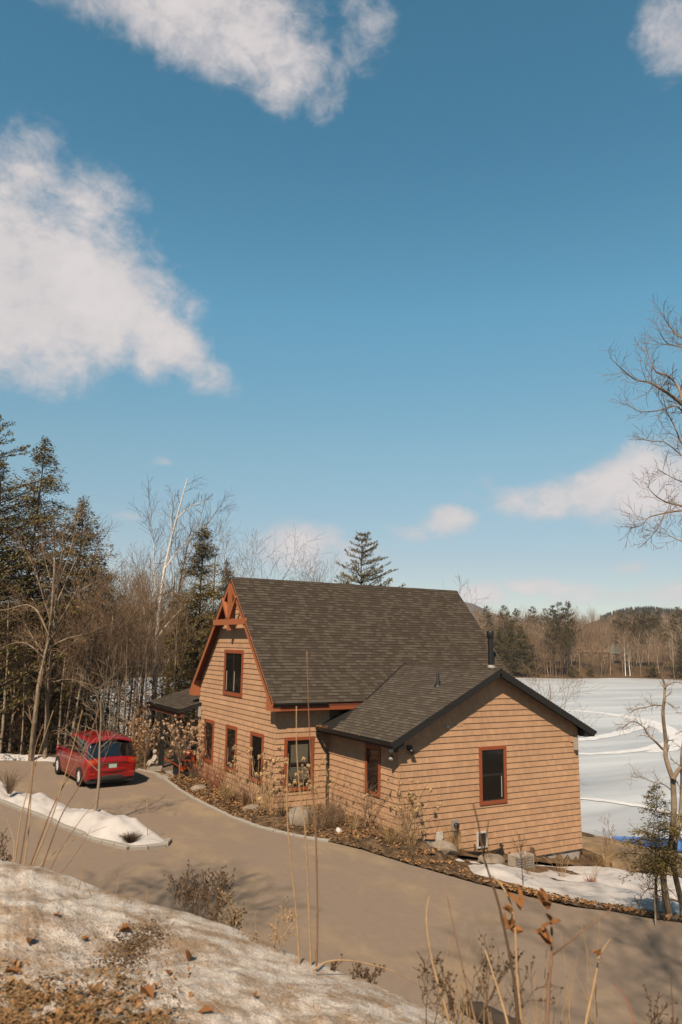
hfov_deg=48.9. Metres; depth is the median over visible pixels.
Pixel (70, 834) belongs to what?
dry cane
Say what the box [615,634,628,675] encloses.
birch tree
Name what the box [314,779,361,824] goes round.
dry shrub
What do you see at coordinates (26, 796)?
dry cane
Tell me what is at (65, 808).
dry cane
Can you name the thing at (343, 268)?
sky
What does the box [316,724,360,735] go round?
gutter leaves
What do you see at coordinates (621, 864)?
grass clump
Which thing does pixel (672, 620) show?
pine tree
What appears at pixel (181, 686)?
hemlock tree
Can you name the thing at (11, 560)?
hemlock tree
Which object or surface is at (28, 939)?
fallen leaf
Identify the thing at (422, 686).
house
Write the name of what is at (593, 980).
straw
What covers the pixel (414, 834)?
dry shrub
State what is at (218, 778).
red stemmed shrub
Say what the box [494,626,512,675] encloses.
hemlock tree
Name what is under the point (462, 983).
straw
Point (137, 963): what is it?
bark specks
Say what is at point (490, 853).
grass clump
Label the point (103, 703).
bare tree
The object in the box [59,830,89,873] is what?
dry cane
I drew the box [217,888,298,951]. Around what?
dry weed
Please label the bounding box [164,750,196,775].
snow blower
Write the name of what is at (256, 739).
window
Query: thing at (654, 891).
bare bush
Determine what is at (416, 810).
hydrangea
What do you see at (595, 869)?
grass clump
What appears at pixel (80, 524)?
hemlock tree
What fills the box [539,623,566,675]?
pine tree
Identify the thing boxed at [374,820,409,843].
dry shrub
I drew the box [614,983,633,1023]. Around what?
dry cane
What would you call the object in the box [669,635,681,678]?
hemlock tree
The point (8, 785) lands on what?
dry shrub
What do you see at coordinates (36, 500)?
hemlock tree
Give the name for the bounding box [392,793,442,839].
hydrangea
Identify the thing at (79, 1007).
fallen leaf
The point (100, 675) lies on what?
bare tree
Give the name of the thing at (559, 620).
pine tree
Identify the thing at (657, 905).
sapling
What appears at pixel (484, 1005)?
straw
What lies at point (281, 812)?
dry shrub
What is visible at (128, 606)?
bare tree
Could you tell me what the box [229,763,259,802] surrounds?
dry shrub
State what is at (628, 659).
birch tree
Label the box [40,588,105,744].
bare tree
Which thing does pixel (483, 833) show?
basement window
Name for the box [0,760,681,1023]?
driveway
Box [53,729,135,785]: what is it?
minivan
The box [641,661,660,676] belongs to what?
hemlock tree
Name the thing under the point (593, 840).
dead grass bank
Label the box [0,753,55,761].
snow ridge
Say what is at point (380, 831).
dry shrub
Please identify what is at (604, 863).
grass clump
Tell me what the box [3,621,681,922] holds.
ground
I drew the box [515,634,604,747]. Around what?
bare tree
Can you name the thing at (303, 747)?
window
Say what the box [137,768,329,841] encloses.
bed kerb
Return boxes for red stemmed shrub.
[192,755,211,780]
[204,746,230,787]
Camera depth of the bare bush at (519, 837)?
20.13 m
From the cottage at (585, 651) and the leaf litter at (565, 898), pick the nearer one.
the leaf litter at (565, 898)
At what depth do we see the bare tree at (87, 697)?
40.41 m
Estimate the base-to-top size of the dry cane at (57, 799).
1.354 m
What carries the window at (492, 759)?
in the house
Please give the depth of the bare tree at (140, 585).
45.79 m
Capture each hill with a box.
[464,602,516,623]
[586,610,679,631]
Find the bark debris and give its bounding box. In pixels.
[30,911,180,1019]
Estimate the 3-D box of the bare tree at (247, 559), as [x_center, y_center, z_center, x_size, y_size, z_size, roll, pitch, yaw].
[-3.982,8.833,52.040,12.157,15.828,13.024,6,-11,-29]
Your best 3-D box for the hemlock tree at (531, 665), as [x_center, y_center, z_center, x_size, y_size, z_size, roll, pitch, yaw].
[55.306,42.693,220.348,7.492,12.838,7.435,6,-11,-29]
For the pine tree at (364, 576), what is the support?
on the ground at (616, 672)
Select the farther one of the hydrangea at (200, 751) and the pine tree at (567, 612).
the pine tree at (567, 612)
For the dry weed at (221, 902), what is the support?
on the snow bank at (209, 937)
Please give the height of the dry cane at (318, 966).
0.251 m
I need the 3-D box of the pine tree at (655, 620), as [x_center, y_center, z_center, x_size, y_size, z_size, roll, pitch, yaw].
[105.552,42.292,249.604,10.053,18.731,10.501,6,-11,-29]
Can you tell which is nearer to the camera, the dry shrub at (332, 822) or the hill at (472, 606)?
the dry shrub at (332, 822)
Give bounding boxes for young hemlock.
[613,781,681,921]
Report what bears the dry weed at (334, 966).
on the snow bank at (209, 937)
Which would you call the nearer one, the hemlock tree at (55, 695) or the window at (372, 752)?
the window at (372, 752)
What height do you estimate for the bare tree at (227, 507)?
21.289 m
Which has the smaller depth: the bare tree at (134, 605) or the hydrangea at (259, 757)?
the hydrangea at (259, 757)
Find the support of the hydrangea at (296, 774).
on the garden bed at (372, 842)
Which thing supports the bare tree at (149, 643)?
on the ground at (616, 672)
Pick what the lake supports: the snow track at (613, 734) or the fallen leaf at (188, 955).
the snow track at (613, 734)
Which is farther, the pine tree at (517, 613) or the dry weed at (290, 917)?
the pine tree at (517, 613)
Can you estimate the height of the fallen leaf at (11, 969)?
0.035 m
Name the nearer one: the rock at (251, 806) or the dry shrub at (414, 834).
the dry shrub at (414, 834)
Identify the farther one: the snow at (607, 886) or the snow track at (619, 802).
the snow track at (619, 802)
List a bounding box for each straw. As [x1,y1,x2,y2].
[441,940,448,1023]
[441,977,464,1023]
[448,938,468,1023]
[449,939,456,1023]
[454,935,472,1023]
[463,937,480,1014]
[477,974,491,1022]
[484,988,484,1023]
[532,959,536,1020]
[542,927,548,1023]
[561,937,569,1023]
[568,955,577,1023]
[569,963,592,1023]
[581,926,597,1023]
[586,946,588,1023]
[594,919,599,1023]
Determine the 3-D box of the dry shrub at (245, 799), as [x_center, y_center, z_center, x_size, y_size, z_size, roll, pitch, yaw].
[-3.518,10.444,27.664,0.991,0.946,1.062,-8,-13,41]
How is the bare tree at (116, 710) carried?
on the ground at (616, 672)
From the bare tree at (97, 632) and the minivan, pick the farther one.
the bare tree at (97, 632)
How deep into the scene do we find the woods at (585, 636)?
235.03 m
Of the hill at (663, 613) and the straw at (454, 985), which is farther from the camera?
the hill at (663, 613)
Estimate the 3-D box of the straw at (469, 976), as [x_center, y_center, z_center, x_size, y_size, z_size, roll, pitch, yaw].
[0.672,2.483,3.912,0.017,0.437,0.232,-7,-13,39]
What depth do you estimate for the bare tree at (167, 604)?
57.53 m
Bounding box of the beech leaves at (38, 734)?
[0,702,101,753]
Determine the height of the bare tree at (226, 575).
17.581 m
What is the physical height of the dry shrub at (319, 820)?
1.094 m
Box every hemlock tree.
[0,435,116,752]
[0,456,72,753]
[0,495,140,753]
[2,621,110,750]
[27,561,148,748]
[132,604,202,749]
[139,524,226,750]
[184,558,235,748]
[493,635,507,668]
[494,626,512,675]
[501,620,524,674]
[507,624,538,675]
[518,636,542,676]
[563,665,582,677]
[585,667,595,677]
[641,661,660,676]
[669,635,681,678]
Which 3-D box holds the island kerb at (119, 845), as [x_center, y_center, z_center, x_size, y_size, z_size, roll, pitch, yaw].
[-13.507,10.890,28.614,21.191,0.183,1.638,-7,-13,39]
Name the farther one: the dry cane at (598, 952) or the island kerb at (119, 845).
the island kerb at (119, 845)
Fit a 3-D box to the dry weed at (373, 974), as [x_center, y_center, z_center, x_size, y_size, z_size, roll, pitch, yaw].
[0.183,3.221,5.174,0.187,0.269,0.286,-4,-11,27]
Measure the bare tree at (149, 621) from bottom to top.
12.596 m
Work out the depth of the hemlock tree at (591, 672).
221.94 m
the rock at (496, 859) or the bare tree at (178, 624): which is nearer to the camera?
the rock at (496, 859)
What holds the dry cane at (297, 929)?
on the snow bank at (209, 937)
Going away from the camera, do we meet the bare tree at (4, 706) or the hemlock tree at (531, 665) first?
the bare tree at (4, 706)
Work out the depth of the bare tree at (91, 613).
43.96 m
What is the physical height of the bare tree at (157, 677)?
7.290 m
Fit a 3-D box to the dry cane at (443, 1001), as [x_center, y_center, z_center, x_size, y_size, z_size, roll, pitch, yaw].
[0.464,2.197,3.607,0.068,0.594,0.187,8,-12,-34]
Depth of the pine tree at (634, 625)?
248.19 m
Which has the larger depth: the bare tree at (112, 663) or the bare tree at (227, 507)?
the bare tree at (227, 507)
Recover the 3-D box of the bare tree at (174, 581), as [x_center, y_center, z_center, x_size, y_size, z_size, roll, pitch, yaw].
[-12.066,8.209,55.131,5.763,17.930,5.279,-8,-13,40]
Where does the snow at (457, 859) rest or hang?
on the ground at (616, 672)
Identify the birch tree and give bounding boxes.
[122,473,212,699]
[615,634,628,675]
[625,650,633,675]
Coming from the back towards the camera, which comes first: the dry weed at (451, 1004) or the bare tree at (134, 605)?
the bare tree at (134, 605)
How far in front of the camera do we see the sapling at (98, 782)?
24.86 m
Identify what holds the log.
on the snow bank at (209, 937)
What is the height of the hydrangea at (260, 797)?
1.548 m
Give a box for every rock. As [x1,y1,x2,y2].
[190,784,206,791]
[242,804,259,809]
[431,840,457,855]
[478,854,504,863]
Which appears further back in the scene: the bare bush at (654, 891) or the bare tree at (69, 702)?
the bare tree at (69, 702)
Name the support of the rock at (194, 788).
on the garden bed at (372, 842)
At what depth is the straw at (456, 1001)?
3.48 m
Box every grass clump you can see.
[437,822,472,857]
[479,834,500,857]
[500,838,543,874]
[542,840,577,876]
[577,857,605,880]
[583,875,597,881]
[584,834,626,866]
[596,846,646,872]
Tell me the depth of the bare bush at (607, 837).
27.71 m
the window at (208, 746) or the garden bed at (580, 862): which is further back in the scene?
the window at (208, 746)
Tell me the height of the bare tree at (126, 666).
7.519 m
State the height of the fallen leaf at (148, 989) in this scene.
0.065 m
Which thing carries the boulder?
on the garden bed at (372, 842)
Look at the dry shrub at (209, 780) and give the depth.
31.29 m
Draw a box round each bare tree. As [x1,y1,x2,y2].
[0,502,131,760]
[0,569,42,753]
[0,593,36,753]
[1,498,132,758]
[2,628,47,754]
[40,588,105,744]
[48,560,119,730]
[53,607,100,743]
[55,593,124,730]
[62,566,122,735]
[63,577,107,726]
[71,608,148,730]
[74,614,120,728]
[80,569,160,729]
[90,619,161,734]
[94,568,129,718]
[98,549,162,730]
[98,576,149,729]
[102,564,158,726]
[106,567,178,738]
[109,559,147,729]
[110,588,183,745]
[112,576,165,740]
[113,550,155,728]
[115,571,167,746]
[116,541,168,732]
[123,542,181,742]
[125,556,172,721]
[127,636,176,745]
[131,552,201,741]
[136,569,210,746]
[139,507,213,746]
[153,497,255,634]
[163,493,239,675]
[168,563,217,682]
[183,526,268,648]
[192,526,332,651]
[280,541,325,581]
[289,559,327,581]
[307,552,357,583]
[443,575,488,632]
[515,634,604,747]
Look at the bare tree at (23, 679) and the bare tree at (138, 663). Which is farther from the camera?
the bare tree at (138, 663)
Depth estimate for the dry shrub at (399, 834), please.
22.60 m
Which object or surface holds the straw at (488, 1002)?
on the snow bank at (209, 937)
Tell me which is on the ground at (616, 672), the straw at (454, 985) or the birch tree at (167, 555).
the birch tree at (167, 555)
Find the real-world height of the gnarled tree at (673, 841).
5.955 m
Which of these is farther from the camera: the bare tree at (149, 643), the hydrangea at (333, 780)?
the bare tree at (149, 643)
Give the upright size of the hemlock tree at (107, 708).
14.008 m
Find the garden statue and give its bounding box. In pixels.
[146,749,161,770]
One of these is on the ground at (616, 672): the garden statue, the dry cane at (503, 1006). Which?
the garden statue
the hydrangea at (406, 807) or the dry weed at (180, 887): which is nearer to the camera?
the dry weed at (180, 887)
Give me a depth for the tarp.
32.11 m
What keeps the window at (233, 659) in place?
in the house
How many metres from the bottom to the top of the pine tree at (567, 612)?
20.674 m
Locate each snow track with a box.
[566,710,681,751]
[578,723,650,740]
[579,736,681,754]
[580,798,677,813]
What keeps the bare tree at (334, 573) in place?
on the ground at (616, 672)
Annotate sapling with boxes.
[53,650,145,810]
[615,816,680,918]
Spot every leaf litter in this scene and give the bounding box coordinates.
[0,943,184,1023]
[464,874,681,920]
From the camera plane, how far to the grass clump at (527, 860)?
21.88 m
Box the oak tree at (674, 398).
[600,295,681,550]
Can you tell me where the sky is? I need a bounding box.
[0,0,681,623]
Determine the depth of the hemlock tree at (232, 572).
59.40 m
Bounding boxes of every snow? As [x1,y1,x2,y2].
[454,858,479,863]
[468,864,681,918]
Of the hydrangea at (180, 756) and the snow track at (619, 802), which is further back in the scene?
the snow track at (619, 802)
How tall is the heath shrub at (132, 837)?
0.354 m
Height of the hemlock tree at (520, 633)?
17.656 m
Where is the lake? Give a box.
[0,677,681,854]
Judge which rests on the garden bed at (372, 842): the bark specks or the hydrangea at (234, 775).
the hydrangea at (234, 775)
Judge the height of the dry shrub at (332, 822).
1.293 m
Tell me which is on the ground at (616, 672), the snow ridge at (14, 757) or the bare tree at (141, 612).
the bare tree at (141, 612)
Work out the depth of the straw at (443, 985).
3.61 m
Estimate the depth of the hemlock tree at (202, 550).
54.50 m
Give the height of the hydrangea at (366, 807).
1.962 m
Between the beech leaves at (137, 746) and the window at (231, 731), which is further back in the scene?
the beech leaves at (137, 746)
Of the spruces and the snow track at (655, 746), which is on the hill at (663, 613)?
the spruces
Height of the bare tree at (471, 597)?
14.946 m
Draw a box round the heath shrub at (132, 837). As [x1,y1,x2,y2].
[118,830,142,842]
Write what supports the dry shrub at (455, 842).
on the ground at (616, 672)
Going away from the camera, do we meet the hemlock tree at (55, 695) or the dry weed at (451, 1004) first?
the dry weed at (451, 1004)
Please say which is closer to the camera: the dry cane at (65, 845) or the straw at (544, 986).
the straw at (544, 986)
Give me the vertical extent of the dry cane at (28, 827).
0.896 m
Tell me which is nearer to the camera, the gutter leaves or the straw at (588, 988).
the straw at (588, 988)
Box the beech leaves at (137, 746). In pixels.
[110,688,171,761]
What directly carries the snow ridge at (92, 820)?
on the driveway
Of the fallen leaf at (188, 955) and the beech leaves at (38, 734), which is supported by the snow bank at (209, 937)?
the fallen leaf at (188, 955)
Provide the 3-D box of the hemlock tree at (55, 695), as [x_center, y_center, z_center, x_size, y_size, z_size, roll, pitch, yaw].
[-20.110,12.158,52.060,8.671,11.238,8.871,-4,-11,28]
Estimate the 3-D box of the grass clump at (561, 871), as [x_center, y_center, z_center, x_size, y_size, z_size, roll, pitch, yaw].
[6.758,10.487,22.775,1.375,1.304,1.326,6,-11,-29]
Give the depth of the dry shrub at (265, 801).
26.70 m
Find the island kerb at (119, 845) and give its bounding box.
[0,799,171,849]
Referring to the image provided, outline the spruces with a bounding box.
[599,605,681,624]
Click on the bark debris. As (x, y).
(139, 940)
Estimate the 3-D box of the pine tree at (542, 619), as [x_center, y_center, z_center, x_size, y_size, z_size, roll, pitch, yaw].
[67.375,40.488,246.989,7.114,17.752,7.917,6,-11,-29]
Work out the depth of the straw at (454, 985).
3.80 m
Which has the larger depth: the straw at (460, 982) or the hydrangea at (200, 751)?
the hydrangea at (200, 751)
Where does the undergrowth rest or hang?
on the ground at (616, 672)
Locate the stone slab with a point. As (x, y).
(162, 777)
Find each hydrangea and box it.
[128,717,167,769]
[157,714,208,778]
[187,750,204,766]
[216,757,244,795]
[232,746,287,808]
[254,772,296,815]
[283,757,326,810]
[299,756,350,813]
[339,770,394,826]
[366,763,432,834]
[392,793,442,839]
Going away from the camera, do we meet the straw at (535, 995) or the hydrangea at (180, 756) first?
the straw at (535, 995)
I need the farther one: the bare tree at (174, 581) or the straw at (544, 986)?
the bare tree at (174, 581)
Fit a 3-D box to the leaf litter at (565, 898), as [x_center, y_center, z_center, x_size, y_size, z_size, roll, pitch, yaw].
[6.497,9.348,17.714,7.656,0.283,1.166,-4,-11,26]
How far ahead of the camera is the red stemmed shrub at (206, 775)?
32.40 m
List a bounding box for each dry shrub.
[0,765,29,793]
[184,759,201,777]
[201,759,213,785]
[204,761,237,792]
[213,779,236,800]
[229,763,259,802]
[233,782,259,804]
[249,777,281,810]
[269,784,298,815]
[285,785,333,824]
[300,798,343,829]
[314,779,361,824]
[316,789,349,827]
[335,790,370,829]
[355,806,409,838]
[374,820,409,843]
[376,814,424,843]
[390,820,433,845]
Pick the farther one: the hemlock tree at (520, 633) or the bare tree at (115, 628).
the hemlock tree at (520, 633)
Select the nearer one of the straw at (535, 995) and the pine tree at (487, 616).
the straw at (535, 995)
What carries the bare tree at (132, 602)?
on the ground at (616, 672)
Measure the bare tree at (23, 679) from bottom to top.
6.771 m
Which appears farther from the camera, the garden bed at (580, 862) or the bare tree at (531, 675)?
the bare tree at (531, 675)
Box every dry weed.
[0,828,13,861]
[163,860,208,914]
[176,867,236,918]
[189,866,235,921]
[208,899,246,929]
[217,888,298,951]
[329,954,354,978]
[349,963,385,984]
[412,929,503,1023]
[436,946,563,1023]
[644,984,678,1023]
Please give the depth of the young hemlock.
16.98 m
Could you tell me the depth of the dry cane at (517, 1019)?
3.40 m
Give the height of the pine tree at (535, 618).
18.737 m
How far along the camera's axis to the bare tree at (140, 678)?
43.61 m
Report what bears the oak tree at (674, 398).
on the ground at (616, 672)
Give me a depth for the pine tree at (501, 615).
228.36 m
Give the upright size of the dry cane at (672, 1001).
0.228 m
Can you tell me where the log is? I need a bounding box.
[460,1001,515,1023]
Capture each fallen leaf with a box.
[4,966,22,972]
[26,935,37,942]
[73,1004,90,1011]
[119,922,130,931]
[140,983,153,998]
[185,949,193,960]
[198,1005,213,1012]
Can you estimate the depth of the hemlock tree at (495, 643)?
216.60 m
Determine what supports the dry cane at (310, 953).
on the snow bank at (209, 937)
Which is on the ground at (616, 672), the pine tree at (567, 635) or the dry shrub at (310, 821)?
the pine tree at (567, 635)
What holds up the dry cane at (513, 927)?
attached to the dry weed at (451, 1004)
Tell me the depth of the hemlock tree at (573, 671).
218.44 m
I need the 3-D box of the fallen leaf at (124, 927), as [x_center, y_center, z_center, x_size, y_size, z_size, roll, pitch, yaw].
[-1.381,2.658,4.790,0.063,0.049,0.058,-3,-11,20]
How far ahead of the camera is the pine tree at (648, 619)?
247.66 m
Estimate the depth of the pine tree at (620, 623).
251.68 m
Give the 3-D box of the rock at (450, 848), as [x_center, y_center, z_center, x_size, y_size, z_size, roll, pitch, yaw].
[3.186,10.443,23.095,0.878,0.558,0.641,2,-10,-4]
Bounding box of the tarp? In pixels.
[612,836,681,850]
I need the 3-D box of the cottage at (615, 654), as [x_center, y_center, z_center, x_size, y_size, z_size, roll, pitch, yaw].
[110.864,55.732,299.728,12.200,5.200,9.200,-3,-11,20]
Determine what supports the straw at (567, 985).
on the snow bank at (209, 937)
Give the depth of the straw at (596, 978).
3.61 m
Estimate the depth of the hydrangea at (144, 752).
35.75 m
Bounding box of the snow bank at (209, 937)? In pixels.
[0,860,455,1023]
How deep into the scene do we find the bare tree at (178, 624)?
48.36 m
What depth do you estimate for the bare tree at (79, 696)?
41.51 m
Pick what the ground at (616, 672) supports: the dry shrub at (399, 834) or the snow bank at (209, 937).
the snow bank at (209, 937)
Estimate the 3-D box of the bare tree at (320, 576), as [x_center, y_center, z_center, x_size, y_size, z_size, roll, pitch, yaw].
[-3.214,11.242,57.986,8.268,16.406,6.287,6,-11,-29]
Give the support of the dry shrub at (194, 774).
on the garden bed at (372, 842)
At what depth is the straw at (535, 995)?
4.10 m
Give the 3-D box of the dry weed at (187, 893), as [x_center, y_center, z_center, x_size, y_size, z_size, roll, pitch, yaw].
[-1.105,3.106,5.994,0.402,0.549,0.564,6,-11,-29]
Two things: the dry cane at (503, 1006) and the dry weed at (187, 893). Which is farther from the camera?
the dry weed at (187, 893)
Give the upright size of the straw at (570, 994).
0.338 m
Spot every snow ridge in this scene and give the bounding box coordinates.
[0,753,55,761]
[0,781,163,844]
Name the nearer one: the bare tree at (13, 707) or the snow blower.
the snow blower
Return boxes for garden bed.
[170,775,674,919]
[461,844,600,866]
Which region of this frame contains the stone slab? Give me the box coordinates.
[155,774,173,779]
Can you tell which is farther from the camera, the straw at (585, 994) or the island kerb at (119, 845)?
the island kerb at (119, 845)
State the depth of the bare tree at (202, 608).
60.41 m
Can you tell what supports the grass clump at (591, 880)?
on the ground at (616, 672)
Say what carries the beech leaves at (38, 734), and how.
on the ground at (616, 672)
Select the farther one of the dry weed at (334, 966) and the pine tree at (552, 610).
the pine tree at (552, 610)
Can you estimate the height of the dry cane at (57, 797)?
1.392 m
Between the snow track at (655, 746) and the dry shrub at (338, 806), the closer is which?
the dry shrub at (338, 806)
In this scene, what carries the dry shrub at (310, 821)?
on the garden bed at (372, 842)
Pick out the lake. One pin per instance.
(603, 776)
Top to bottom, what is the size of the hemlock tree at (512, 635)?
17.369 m
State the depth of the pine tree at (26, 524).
40.56 m
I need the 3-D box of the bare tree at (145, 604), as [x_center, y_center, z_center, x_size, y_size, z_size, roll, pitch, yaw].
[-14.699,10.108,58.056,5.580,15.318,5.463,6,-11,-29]
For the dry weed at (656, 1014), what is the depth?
3.88 m
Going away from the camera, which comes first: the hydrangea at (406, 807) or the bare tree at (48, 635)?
the hydrangea at (406, 807)
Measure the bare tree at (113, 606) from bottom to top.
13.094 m
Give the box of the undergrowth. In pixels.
[0,674,197,754]
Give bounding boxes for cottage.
[575,643,607,656]
[608,645,633,656]
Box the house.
[146,577,596,868]
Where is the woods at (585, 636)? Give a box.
[1,600,681,677]
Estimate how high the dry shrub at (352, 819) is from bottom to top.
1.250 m
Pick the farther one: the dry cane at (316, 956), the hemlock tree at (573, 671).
the hemlock tree at (573, 671)
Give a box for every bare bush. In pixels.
[512,835,531,884]
[594,814,616,867]
[631,860,668,927]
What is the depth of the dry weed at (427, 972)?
3.98 m
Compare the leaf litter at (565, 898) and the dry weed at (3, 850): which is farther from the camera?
the leaf litter at (565, 898)
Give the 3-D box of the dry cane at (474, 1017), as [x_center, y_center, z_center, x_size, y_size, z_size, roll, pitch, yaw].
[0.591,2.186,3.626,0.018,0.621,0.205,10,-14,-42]
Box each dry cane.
[14,712,52,862]
[19,725,42,864]
[23,762,32,864]
[30,708,98,865]
[32,710,82,865]
[38,826,106,866]
[42,731,101,867]
[50,795,102,869]
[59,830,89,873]
[286,758,299,964]
[296,706,311,965]
[306,651,317,971]
[313,959,422,986]
[425,896,450,1023]
[445,890,476,1023]
[473,803,519,1023]
[485,950,508,1023]
[491,875,524,1023]
[534,888,610,1023]
[585,939,610,1023]
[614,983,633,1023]
[670,973,673,1023]
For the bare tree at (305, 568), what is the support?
on the ground at (616, 672)
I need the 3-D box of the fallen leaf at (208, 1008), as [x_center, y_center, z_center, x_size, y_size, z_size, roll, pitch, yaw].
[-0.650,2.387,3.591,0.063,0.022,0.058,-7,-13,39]
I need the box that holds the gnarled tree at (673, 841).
[613,654,681,915]
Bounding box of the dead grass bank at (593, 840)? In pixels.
[582,836,681,876]
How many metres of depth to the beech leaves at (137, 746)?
38.54 m
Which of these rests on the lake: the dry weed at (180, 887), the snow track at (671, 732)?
the snow track at (671, 732)
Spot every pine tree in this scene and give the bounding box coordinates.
[0,414,78,714]
[334,531,405,586]
[478,606,498,635]
[490,605,516,656]
[510,608,524,631]
[522,606,544,655]
[539,608,551,660]
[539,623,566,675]
[543,605,562,664]
[545,602,575,661]
[554,624,578,676]
[559,601,580,665]
[608,612,629,664]
[617,610,652,666]
[630,610,662,665]
[643,611,669,665]
[662,607,681,671]
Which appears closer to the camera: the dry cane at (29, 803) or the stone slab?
the dry cane at (29, 803)
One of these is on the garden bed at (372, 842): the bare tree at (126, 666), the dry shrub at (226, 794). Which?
the dry shrub at (226, 794)
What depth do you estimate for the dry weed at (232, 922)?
5.64 m
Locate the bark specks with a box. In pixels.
[0,862,404,1023]
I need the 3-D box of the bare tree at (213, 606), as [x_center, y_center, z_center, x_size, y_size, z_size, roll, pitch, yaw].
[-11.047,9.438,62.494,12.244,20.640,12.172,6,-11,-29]
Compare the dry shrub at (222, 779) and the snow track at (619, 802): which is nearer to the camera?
the dry shrub at (222, 779)
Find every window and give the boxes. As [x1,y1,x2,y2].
[203,718,214,763]
[223,650,243,697]
[224,724,237,772]
[249,731,263,784]
[283,736,313,791]
[364,743,380,797]
[476,831,487,848]
[478,745,507,805]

